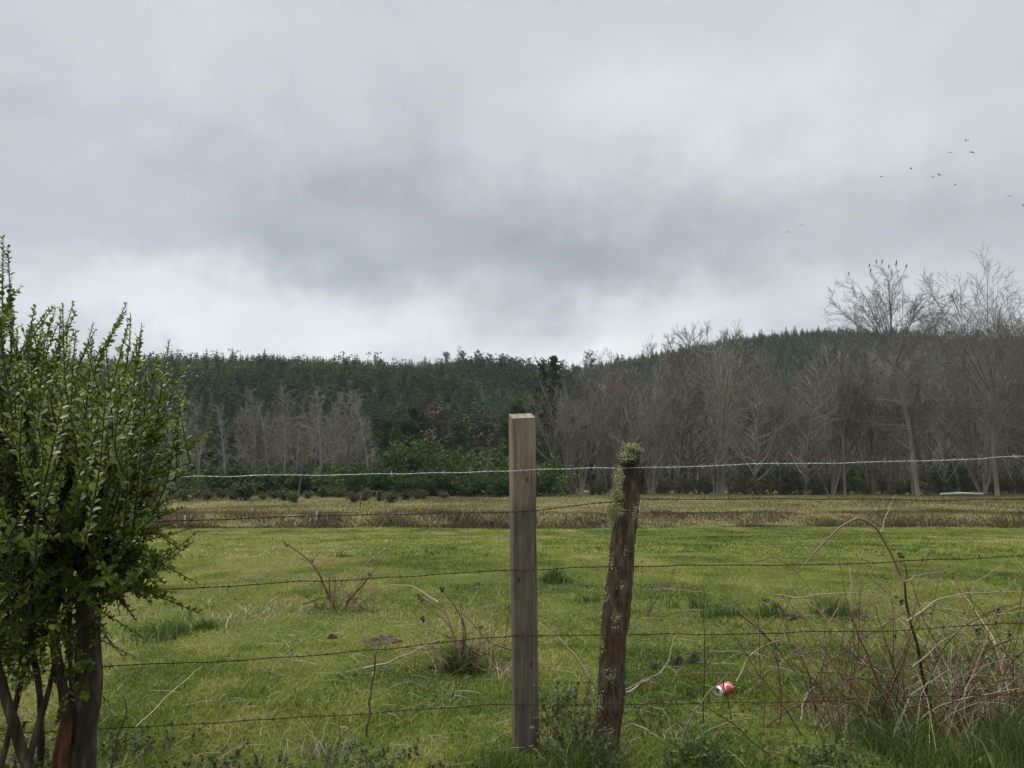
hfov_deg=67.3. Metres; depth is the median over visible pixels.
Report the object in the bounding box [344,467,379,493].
field edge bush
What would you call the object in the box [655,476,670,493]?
thicket bush
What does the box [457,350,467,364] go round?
ridge tree
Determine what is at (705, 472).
thicket tree
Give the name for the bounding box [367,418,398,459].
evergreen tree
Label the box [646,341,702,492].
thicket tree
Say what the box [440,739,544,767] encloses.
grass tussock
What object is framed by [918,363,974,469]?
thicket tree
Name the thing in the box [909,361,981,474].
thicket tree
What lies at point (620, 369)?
thicket tree
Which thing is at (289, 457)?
evergreen tree
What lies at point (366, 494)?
bush
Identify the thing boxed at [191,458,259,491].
field edge bush
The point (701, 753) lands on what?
weed
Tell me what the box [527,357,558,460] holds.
evergreen tree
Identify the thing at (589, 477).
evergreen tree
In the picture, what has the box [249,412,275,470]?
thicket tree
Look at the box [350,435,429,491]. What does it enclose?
field edge bush
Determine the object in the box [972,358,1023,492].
thicket tree
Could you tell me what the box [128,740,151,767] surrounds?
dry stalk
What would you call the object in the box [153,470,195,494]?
field edge bush
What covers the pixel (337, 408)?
dead tree
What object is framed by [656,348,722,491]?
thicket tree
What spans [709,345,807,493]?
thicket tree
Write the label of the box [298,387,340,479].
dead tree
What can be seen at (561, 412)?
thicket tree
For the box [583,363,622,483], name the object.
thicket tree
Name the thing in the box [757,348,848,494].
thicket tree
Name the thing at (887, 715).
grass tussock
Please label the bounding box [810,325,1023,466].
hill evergreens
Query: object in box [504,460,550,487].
field edge bush
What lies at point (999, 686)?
grass tussock
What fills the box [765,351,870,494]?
thicket tree
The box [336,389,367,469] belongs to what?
dead tree
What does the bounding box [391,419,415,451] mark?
evergreen tree
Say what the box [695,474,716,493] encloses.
thicket bush
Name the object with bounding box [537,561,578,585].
grass tussock
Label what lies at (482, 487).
field edge bush
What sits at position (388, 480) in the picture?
field edge bush
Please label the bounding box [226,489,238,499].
bush
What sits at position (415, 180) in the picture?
sky
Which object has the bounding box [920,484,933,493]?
thicket bush
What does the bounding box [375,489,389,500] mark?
bush
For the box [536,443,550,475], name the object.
evergreen tree
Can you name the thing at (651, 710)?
weed
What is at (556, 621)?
dead thatch
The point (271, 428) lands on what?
dead tree
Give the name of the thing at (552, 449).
evergreen tree
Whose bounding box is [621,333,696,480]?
thicket tree
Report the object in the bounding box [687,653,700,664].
cow pat
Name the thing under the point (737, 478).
thicket bush
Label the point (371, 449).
dead tree
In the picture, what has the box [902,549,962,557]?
grass tussock
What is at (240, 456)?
dead tree
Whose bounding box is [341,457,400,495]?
field edge bush
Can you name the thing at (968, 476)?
thicket bush
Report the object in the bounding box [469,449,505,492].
field edge bush
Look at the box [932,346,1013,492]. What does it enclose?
thicket tree
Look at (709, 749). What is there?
grass tussock
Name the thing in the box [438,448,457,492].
field edge bush
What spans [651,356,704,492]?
thicket tree
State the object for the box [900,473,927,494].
thicket bush
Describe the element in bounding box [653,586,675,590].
flat stone
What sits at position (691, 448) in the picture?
thicket tree
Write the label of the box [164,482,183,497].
bush
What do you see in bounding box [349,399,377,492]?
dead tree
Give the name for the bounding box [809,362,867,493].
thicket tree
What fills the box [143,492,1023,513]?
rough grass
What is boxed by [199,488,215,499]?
bush
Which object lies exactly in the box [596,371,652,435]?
thicket tree
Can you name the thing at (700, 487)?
thicket bush
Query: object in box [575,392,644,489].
thicket tree
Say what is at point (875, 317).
bare tree
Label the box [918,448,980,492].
thicket bush
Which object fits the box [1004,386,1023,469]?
thicket tree
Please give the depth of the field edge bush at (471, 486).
78.65 m
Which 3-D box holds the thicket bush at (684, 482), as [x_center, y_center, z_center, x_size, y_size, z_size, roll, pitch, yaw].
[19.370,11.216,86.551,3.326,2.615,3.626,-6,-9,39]
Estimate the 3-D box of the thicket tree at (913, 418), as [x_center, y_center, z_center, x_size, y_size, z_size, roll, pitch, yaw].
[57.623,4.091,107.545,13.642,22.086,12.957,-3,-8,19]
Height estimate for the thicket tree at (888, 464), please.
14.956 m
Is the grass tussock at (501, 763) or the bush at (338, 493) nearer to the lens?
the grass tussock at (501, 763)
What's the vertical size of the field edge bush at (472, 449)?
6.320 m
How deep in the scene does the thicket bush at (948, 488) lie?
81.77 m
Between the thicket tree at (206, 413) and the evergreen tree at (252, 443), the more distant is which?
the evergreen tree at (252, 443)
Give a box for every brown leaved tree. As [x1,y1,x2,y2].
[414,403,453,460]
[461,412,499,459]
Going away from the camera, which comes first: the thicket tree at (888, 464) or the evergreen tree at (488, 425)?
the thicket tree at (888, 464)
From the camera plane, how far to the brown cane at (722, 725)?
3.07 m
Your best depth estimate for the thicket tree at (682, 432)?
86.91 m
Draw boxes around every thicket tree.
[144,422,178,466]
[167,411,201,471]
[183,412,215,475]
[226,399,262,472]
[230,396,264,470]
[233,412,271,470]
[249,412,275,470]
[252,404,294,492]
[265,412,295,471]
[269,419,307,468]
[276,405,308,475]
[283,409,317,469]
[292,398,342,491]
[302,400,326,453]
[312,419,346,471]
[319,415,350,466]
[322,397,358,469]
[323,399,364,466]
[526,374,588,494]
[540,383,606,494]
[550,393,587,485]
[552,389,587,477]
[562,376,613,491]
[569,394,620,483]
[571,369,620,480]
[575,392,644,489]
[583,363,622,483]
[588,376,650,493]
[595,358,669,477]
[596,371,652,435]
[600,352,663,474]
[614,368,676,488]
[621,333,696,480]
[627,324,733,493]
[629,337,688,494]
[644,323,748,493]
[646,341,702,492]
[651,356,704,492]
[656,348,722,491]
[658,326,761,492]
[669,334,761,493]
[677,338,725,482]
[679,320,766,493]
[686,340,767,489]
[690,318,786,481]
[692,340,814,470]
[693,329,755,494]
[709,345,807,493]
[717,354,829,493]
[726,345,811,494]
[736,350,796,493]
[746,361,812,470]
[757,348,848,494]
[764,372,833,492]
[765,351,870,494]
[766,363,813,491]
[790,359,857,491]
[799,350,863,492]
[804,346,913,494]
[805,341,866,478]
[806,338,898,492]
[808,360,875,494]
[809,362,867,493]
[816,341,902,488]
[831,370,918,477]
[834,367,934,494]
[858,371,903,487]
[863,368,919,483]
[866,354,971,495]
[870,370,914,482]
[878,344,964,491]
[880,349,943,480]
[882,348,974,493]
[898,335,986,468]
[909,353,1005,494]
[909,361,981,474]
[913,349,981,492]
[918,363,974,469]
[925,358,1015,493]
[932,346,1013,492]
[934,346,1022,491]
[962,344,1019,450]
[967,347,1023,481]
[967,355,1021,476]
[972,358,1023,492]
[991,348,1023,467]
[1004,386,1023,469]
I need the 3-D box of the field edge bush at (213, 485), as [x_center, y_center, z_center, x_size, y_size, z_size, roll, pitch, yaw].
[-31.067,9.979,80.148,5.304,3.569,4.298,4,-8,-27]
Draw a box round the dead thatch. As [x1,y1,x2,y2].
[0,554,1022,767]
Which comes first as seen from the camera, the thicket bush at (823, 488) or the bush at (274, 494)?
the bush at (274, 494)
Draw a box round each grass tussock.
[115,610,206,646]
[154,588,339,627]
[185,615,228,630]
[258,707,371,767]
[295,598,364,614]
[327,551,359,557]
[372,683,484,722]
[430,640,485,677]
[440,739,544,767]
[484,649,545,682]
[532,718,640,767]
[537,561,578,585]
[571,591,603,603]
[620,721,715,761]
[660,712,755,767]
[661,589,723,610]
[676,546,700,551]
[694,601,748,620]
[737,595,816,626]
[787,679,868,733]
[790,689,982,767]
[792,658,1013,767]
[798,587,874,622]
[834,673,947,744]
[851,588,1023,723]
[859,685,1023,767]
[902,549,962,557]
[947,692,1023,767]
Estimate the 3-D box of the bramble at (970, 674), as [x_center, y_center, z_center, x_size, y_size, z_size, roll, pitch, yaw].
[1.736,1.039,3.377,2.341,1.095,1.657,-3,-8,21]
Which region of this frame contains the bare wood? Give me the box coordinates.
[562,349,1021,490]
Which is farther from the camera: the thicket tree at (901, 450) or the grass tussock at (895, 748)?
the thicket tree at (901, 450)
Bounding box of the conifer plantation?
[0,348,503,490]
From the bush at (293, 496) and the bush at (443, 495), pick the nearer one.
the bush at (293, 496)
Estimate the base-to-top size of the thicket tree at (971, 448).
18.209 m
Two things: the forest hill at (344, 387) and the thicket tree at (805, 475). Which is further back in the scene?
the forest hill at (344, 387)
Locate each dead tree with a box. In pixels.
[163,396,185,467]
[164,382,202,475]
[183,399,218,484]
[210,401,233,495]
[228,387,264,478]
[230,417,252,473]
[242,423,256,468]
[247,393,289,469]
[252,398,278,471]
[256,384,298,480]
[261,389,305,466]
[268,417,294,473]
[280,391,329,494]
[290,420,313,492]
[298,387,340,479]
[298,408,324,490]
[307,398,325,494]
[322,415,342,474]
[325,398,346,468]
[330,391,363,495]
[335,390,378,473]
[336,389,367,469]
[338,389,370,468]
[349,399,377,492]
[363,417,384,492]
[477,433,497,495]
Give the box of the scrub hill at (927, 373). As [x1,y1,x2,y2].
[857,347,1020,441]
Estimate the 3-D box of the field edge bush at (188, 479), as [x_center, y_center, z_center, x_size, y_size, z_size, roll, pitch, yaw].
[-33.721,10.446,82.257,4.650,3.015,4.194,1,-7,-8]
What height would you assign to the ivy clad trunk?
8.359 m
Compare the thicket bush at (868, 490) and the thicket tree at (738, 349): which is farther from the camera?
the thicket tree at (738, 349)
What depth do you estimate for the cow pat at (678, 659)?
4.37 m
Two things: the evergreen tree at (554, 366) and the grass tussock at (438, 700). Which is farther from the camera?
the evergreen tree at (554, 366)
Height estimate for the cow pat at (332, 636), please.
0.056 m
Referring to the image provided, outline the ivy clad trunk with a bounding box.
[802,426,821,492]
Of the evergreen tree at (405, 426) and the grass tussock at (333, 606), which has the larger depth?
the evergreen tree at (405, 426)
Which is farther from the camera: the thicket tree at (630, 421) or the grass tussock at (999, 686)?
the thicket tree at (630, 421)
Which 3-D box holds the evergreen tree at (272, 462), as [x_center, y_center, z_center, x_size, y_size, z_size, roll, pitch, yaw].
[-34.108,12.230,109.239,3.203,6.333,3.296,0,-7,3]
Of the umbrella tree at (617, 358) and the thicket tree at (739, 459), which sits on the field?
the thicket tree at (739, 459)
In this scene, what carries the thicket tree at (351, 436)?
on the field
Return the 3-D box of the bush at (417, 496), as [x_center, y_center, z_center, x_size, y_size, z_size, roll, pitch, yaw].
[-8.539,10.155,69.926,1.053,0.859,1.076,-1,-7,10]
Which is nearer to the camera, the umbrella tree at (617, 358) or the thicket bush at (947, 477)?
the thicket bush at (947, 477)
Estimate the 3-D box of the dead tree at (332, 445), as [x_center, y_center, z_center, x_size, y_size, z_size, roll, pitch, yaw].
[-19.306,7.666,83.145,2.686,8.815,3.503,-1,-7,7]
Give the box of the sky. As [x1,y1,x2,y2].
[0,0,1023,371]
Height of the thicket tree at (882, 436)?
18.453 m
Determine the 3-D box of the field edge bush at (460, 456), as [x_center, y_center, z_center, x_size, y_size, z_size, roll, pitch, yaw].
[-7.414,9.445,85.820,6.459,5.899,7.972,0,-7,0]
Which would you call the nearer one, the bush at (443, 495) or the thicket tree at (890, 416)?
the bush at (443, 495)
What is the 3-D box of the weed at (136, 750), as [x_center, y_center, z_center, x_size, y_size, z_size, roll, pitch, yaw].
[-1.420,1.386,3.007,0.442,0.106,0.240,2,-8,-16]
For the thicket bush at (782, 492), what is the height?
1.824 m
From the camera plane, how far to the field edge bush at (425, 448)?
85.42 m
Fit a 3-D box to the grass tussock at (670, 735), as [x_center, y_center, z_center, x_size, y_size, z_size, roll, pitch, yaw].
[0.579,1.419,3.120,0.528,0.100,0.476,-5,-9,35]
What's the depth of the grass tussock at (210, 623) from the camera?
5.61 m
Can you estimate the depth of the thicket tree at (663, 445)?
84.31 m
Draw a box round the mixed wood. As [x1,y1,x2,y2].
[443,354,1019,488]
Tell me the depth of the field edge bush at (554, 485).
80.72 m
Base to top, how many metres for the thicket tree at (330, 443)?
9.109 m
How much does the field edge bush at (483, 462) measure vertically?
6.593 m
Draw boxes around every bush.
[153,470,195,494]
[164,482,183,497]
[172,485,196,500]
[179,469,206,491]
[189,463,240,495]
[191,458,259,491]
[191,484,206,498]
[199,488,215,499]
[214,487,229,497]
[225,455,282,494]
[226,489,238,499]
[228,480,260,500]
[232,468,261,493]
[253,468,290,494]
[254,460,309,492]
[257,492,269,499]
[268,489,278,498]
[277,487,292,500]
[285,490,299,502]
[288,460,317,494]
[302,457,334,494]
[302,490,314,498]
[309,451,374,494]
[311,461,360,495]
[318,484,334,497]
[330,485,348,497]
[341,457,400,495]
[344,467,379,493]
[345,492,360,501]
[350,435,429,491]
[354,435,407,490]
[355,487,374,500]
[374,434,457,493]
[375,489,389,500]
[376,432,440,493]
[376,467,403,492]
[381,490,399,502]
[388,469,426,495]
[394,433,470,474]
[399,451,459,494]
[400,469,439,495]
[400,489,415,499]
[411,491,422,498]
[415,489,428,499]
[421,443,470,493]
[430,463,475,495]
[437,490,449,498]
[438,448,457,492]
[448,469,484,496]
[449,438,508,492]
[452,443,508,492]
[457,454,484,469]
[459,460,492,495]
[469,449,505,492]
[476,439,544,493]
[477,455,508,493]
[480,466,508,496]
[498,454,580,496]
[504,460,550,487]
[538,472,569,494]
[563,485,573,493]
[565,478,585,493]
[585,474,607,494]
[590,477,611,494]
[594,476,614,493]
[603,477,616,493]
[639,478,656,494]
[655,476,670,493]
[655,479,675,493]
[670,480,689,493]
[671,472,699,493]
[686,468,712,494]
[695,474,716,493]
[701,484,712,493]
[725,457,764,493]
[728,473,758,494]
[729,482,738,493]
[732,467,769,495]
[739,458,776,493]
[758,482,771,493]
[767,459,808,494]
[774,479,792,494]
[776,472,802,494]
[788,475,803,494]
[796,471,831,494]
[798,468,829,494]
[807,474,831,493]
[822,475,841,493]
[831,452,874,492]
[835,477,854,493]
[846,475,872,494]
[859,482,875,494]
[869,470,901,493]
[883,486,896,494]
[884,476,906,494]
[895,477,909,494]
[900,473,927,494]
[901,477,923,494]
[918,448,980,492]
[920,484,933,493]
[922,467,945,492]
[927,471,963,495]
[950,473,986,492]
[954,463,982,491]
[972,476,994,492]
[991,474,1007,491]
[992,466,1019,492]
[992,475,1016,493]
[1001,463,1022,488]
[1003,468,1023,494]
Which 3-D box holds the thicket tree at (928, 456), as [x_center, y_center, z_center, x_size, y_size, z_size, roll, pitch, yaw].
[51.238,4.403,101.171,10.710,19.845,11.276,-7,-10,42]
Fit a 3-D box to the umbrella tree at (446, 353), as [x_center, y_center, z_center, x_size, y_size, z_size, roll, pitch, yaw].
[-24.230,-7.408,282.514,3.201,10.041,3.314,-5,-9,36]
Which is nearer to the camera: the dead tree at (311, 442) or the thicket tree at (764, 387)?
the dead tree at (311, 442)
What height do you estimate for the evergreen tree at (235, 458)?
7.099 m
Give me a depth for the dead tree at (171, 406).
81.97 m
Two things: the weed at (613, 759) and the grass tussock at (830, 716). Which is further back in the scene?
the grass tussock at (830, 716)
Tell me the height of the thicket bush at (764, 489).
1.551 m
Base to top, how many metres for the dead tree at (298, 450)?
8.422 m
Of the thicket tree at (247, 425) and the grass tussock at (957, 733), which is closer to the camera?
the grass tussock at (957, 733)
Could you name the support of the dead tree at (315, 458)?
on the field
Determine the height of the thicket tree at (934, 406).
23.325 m
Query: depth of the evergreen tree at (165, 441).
100.70 m
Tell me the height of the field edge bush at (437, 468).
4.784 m
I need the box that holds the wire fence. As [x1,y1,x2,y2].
[0,413,1023,754]
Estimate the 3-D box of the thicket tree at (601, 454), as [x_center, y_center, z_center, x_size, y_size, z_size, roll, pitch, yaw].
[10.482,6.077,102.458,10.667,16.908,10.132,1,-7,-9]
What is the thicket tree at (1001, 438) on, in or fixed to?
on the field
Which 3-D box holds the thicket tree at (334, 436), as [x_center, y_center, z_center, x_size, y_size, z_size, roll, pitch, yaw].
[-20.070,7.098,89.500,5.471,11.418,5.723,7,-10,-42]
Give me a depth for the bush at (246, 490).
65.83 m
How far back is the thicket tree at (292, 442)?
88.74 m
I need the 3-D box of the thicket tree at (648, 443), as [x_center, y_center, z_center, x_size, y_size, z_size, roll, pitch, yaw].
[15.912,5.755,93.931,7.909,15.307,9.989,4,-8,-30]
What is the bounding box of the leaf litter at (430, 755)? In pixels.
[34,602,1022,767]
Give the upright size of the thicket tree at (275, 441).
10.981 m
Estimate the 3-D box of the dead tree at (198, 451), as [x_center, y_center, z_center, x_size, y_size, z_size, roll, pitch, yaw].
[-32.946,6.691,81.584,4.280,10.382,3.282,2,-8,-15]
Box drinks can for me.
[713,681,733,696]
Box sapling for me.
[111,695,126,767]
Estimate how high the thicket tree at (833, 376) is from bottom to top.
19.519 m
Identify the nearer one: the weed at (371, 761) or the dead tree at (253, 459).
the weed at (371, 761)
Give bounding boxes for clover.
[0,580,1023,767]
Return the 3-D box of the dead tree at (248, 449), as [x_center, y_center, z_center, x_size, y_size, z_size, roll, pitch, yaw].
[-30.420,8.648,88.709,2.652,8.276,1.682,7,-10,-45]
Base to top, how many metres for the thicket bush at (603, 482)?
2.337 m
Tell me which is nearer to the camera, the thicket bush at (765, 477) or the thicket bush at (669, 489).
the thicket bush at (669, 489)
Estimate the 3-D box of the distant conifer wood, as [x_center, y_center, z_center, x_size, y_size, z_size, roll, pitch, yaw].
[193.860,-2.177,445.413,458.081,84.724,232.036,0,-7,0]
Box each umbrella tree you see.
[443,352,450,367]
[580,349,597,369]
[612,352,626,372]
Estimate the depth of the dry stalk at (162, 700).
3.40 m
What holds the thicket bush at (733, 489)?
on the field
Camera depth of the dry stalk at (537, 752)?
2.90 m
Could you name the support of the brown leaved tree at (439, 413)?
on the field
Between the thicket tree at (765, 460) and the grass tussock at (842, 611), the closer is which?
the grass tussock at (842, 611)
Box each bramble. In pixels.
[283,533,392,612]
[363,585,540,680]
[622,501,1023,757]
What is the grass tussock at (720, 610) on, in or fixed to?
on the field
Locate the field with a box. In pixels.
[0,490,1023,767]
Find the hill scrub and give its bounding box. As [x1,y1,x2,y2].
[751,317,1023,486]
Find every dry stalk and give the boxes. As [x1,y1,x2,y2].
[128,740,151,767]
[135,667,200,726]
[422,734,448,738]
[529,745,545,762]
[640,702,673,741]
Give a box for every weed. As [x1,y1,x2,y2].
[0,736,55,767]
[100,713,211,762]
[139,739,292,767]
[283,737,475,767]
[529,674,629,763]
[539,676,589,726]
[550,713,641,767]
[632,560,676,616]
[632,688,676,730]
[648,729,727,767]
[786,738,874,767]
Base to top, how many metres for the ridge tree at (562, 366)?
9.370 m
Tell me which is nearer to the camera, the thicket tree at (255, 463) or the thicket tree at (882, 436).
the thicket tree at (255, 463)
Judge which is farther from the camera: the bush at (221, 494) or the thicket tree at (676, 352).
the thicket tree at (676, 352)
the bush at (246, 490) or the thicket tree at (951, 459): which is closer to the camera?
the bush at (246, 490)
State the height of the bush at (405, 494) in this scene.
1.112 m
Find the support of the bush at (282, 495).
on the field
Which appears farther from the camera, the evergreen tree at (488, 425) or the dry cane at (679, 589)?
the evergreen tree at (488, 425)
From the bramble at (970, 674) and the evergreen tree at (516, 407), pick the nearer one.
the bramble at (970, 674)
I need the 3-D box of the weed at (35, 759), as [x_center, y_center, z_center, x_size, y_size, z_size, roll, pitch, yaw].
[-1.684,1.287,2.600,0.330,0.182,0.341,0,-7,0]
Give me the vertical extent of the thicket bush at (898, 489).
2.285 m
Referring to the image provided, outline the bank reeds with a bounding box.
[27,507,1023,528]
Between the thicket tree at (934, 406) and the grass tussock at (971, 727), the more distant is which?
the thicket tree at (934, 406)
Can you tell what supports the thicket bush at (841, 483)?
on the field
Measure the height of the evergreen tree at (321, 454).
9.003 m
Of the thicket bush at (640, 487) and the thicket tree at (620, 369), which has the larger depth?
the thicket tree at (620, 369)
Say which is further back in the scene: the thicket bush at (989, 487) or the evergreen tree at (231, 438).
the evergreen tree at (231, 438)
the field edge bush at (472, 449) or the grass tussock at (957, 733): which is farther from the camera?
the field edge bush at (472, 449)
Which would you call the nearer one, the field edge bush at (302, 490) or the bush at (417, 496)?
the bush at (417, 496)
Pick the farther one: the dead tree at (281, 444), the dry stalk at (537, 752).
the dead tree at (281, 444)
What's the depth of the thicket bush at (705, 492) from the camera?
88.19 m
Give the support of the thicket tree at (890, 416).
on the field
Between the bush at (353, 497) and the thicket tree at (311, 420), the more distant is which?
the thicket tree at (311, 420)
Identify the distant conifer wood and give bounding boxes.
[560,325,1023,393]
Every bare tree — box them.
[823,264,962,495]
[884,246,1023,496]
[933,276,1023,432]
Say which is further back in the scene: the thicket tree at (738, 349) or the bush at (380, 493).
the thicket tree at (738, 349)
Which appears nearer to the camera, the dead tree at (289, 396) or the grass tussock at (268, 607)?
the grass tussock at (268, 607)
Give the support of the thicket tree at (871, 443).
on the field
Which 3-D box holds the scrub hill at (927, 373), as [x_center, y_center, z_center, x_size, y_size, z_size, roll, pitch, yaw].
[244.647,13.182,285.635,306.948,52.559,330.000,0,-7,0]
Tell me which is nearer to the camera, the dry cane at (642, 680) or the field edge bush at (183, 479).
the dry cane at (642, 680)
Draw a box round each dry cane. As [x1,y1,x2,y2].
[539,623,593,690]
[625,673,664,689]
[626,636,673,693]
[630,723,664,742]
[649,589,707,592]
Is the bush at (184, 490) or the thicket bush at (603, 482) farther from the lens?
the thicket bush at (603, 482)
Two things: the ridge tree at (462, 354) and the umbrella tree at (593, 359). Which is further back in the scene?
the umbrella tree at (593, 359)
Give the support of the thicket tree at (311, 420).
on the field
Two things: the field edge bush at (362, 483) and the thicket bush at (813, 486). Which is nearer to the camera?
the field edge bush at (362, 483)
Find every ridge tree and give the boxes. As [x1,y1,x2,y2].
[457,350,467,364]
[473,349,484,364]
[559,360,568,374]
[571,364,580,378]
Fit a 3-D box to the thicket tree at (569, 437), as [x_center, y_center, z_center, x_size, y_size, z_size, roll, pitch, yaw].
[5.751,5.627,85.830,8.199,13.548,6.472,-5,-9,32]
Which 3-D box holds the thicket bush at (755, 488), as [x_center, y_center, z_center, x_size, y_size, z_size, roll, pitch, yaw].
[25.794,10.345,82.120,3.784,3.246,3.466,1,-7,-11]
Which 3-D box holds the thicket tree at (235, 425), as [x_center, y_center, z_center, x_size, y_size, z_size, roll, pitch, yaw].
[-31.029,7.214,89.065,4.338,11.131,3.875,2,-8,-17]
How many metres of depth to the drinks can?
3.75 m
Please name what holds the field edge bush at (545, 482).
on the field
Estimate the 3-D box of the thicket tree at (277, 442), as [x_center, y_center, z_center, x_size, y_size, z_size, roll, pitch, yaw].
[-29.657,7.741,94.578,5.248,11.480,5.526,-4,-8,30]
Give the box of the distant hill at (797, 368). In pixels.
[639,343,925,400]
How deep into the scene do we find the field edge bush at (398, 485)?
78.82 m
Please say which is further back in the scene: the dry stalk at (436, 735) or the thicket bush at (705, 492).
the thicket bush at (705, 492)
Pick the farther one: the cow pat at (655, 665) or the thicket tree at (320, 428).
the thicket tree at (320, 428)
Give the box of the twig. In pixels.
[336,721,340,755]
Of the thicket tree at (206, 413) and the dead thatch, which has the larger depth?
the thicket tree at (206, 413)
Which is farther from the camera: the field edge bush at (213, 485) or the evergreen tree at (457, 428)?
the evergreen tree at (457, 428)
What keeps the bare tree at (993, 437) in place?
on the field
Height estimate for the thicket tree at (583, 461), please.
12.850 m
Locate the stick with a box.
[365,646,378,736]
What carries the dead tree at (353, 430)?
on the field
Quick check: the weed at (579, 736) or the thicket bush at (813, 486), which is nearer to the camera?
the weed at (579, 736)
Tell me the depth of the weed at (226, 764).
2.82 m
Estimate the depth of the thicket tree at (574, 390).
108.62 m
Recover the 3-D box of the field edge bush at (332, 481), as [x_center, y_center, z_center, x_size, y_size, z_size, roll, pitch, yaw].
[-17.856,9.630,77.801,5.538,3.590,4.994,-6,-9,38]
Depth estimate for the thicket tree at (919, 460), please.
94.35 m
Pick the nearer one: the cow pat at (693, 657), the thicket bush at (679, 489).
the cow pat at (693, 657)
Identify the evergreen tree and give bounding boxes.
[155,438,181,476]
[183,436,203,482]
[195,433,222,475]
[223,424,254,474]
[228,447,251,469]
[232,415,265,470]
[266,451,276,473]
[279,435,300,492]
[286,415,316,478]
[301,425,331,472]
[339,431,359,491]
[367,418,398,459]
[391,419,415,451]
[401,405,436,453]
[421,417,452,449]
[440,419,472,457]
[451,420,475,458]
[468,424,498,456]
[485,423,502,451]
[494,410,513,455]
[496,397,537,463]
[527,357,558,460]
[536,355,573,474]
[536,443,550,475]
[540,410,586,491]
[557,420,590,488]
[577,431,599,486]
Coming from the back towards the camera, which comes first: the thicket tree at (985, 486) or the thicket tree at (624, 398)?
the thicket tree at (624, 398)
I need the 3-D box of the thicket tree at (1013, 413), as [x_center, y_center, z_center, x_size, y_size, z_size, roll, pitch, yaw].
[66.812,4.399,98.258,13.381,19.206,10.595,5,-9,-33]
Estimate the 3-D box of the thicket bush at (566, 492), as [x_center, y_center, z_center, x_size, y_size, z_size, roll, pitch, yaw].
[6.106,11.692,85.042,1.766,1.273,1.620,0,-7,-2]
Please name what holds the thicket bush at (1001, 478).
on the field
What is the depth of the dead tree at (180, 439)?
87.16 m
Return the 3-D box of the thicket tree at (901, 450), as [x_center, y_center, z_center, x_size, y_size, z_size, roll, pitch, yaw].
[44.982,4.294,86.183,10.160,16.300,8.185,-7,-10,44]
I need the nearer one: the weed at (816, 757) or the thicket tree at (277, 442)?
the weed at (816, 757)
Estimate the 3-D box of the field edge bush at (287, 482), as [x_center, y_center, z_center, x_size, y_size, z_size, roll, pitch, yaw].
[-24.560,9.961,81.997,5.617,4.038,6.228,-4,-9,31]
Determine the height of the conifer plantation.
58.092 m
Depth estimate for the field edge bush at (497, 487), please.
77.50 m
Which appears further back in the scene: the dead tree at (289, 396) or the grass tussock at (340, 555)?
the dead tree at (289, 396)
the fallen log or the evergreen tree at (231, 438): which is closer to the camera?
the fallen log
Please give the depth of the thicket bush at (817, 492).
86.49 m
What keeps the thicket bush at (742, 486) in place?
on the field
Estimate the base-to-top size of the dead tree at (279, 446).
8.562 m
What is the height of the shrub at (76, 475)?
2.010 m
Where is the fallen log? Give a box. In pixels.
[940,492,982,494]
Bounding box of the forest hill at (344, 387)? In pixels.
[6,373,1005,489]
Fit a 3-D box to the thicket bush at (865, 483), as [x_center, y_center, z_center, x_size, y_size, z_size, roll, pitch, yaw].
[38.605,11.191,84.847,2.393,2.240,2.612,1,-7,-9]
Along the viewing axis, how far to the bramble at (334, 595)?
6.33 m
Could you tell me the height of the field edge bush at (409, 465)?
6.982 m
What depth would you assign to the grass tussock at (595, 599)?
6.91 m
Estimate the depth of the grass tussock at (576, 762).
2.84 m
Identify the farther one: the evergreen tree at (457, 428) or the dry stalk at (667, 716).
the evergreen tree at (457, 428)
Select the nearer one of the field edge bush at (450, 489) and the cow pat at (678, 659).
the cow pat at (678, 659)
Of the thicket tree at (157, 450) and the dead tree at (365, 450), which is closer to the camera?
the dead tree at (365, 450)
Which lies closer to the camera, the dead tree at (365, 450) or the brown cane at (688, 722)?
the brown cane at (688, 722)
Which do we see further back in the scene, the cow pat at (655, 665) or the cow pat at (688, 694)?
the cow pat at (655, 665)
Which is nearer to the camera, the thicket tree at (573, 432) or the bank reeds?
the bank reeds
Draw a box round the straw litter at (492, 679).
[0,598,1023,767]
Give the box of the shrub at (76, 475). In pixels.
[0,235,212,767]
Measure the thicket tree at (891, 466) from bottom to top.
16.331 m
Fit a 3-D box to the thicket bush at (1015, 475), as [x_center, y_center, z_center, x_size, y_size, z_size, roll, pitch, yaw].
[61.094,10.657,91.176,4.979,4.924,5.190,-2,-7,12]
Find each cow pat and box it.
[327,633,337,638]
[360,635,402,645]
[651,663,662,669]
[671,655,686,667]
[686,692,694,697]
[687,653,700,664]
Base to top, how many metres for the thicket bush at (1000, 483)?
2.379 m
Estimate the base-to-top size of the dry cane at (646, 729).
0.103 m
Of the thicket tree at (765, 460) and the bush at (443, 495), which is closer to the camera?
the bush at (443, 495)
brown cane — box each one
[680,674,726,746]
[689,718,758,742]
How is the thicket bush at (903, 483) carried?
on the field
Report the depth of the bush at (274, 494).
71.22 m
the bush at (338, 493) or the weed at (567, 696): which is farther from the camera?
the bush at (338, 493)
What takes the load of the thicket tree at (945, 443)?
on the field
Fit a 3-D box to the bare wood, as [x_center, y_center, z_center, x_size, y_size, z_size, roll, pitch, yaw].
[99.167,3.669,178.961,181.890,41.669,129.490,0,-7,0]
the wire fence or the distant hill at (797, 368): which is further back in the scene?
the distant hill at (797, 368)
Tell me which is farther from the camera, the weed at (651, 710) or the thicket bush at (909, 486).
the thicket bush at (909, 486)
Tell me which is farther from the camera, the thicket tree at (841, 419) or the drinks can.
the thicket tree at (841, 419)

